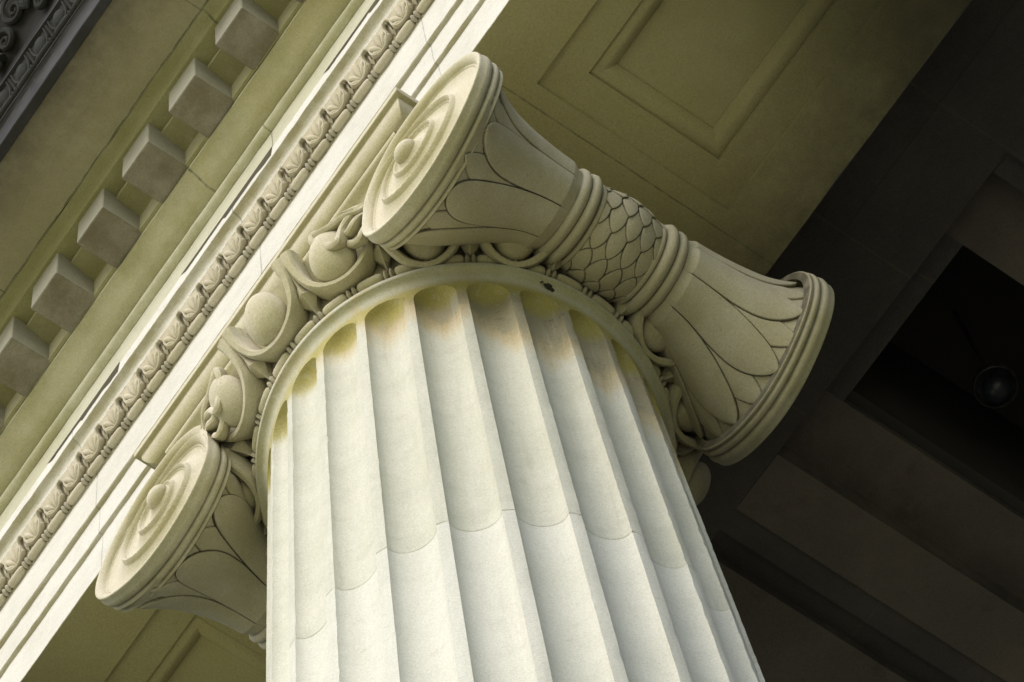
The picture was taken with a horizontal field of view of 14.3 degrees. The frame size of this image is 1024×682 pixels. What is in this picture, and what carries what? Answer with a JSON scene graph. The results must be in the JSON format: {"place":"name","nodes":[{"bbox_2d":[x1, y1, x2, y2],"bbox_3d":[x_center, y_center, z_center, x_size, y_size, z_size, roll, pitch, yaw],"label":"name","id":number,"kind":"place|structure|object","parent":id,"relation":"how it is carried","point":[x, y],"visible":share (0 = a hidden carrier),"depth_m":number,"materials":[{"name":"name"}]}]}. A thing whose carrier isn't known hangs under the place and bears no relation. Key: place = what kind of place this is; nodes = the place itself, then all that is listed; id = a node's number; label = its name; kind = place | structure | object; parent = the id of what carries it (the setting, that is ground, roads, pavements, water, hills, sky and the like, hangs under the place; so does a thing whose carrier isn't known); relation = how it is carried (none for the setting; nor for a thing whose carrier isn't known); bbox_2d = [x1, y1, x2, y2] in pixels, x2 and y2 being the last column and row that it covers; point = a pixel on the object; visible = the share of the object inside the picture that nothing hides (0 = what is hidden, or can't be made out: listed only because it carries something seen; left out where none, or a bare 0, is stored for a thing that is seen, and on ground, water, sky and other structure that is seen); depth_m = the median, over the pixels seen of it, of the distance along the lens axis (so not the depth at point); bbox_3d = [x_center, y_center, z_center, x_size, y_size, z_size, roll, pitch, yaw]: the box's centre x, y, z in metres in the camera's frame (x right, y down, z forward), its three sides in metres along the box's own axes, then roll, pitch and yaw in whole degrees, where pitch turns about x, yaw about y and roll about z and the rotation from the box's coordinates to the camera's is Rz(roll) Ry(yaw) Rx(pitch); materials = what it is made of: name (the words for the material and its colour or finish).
{"place":"outdoors","nodes":[
{"label":"outdoors","id":0,"kind":"place"},
{"bbox_3d":[7.766,7.524,15.754,0.800,24.700,28.000,33,-76,-15],"label":"portico back wall","id":1,"kind":"object","parent":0,"visible":0},
{"bbox_2d":[697,0,1023,681],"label":"ceiling","id":2,"kind":"structure","parent":1,"relation":"attached to","point":[860,507],"depth_m":22.02,"materials":[{"name":"stone"}]},
{"bbox_2d":[953,309,1017,407],"bbox_3d":[2.636,0.058,23.154,0.252,1.375,0.252,33,-76,-15],"label":"pendant lamp","id":3,"kind":"object","parent":2,"relation":"hanging from","point":[995,385],"visible":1,"depth_m":22.62,"materials":[{"name":"black glass"}]},
{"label":"step","id":4,"kind":"structure","parent":0,"visible":0},
{"bbox_2d":[255,263,764,681],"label":"fluted column","id":5,"kind":"structure","parent":4,"relation":"on","point":[469,472],"depth_m":16.82,"materials":[{"name":"stone"}]},
{"bbox_2d":[95,52,834,649],"bbox_3d":[-0.228,0.461,19.633,2.480,1.298,3.242,33,-76,-15],"label":"ionic capital","id":6,"kind":"object","parent":5,"relation":"on","point":[461,162],"visible":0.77,"depth_m":19.18,"materials":[{"name":"stone"}]},
{"bbox_2d":[0,0,509,681],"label":"entablature","id":7,"kind":"structure","parent":6,"relation":"on","point":[168,168],"depth_m":22.59,"materials":[{"name":"stone"}]},
{"bbox_2d":[21,0,971,681],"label":"architrave soffit","id":8,"kind":"structure","parent":6,"relation":"on","point":[739,132],"depth_m":19.90,"materials":[{"name":"stone"}]},
{"bbox_2d":[540,281,554,291],"bbox_3d":[0.166,-0.259,19.036,0.086,0.035,0.022,33,-76,-15],"label":"mud nest","id":9,"kind":"object","parent":5,"relation":"attached to","point":[548,286],"visible":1,"depth_m":19.03,"materials":[{"name":"brown soil"}]}
]}

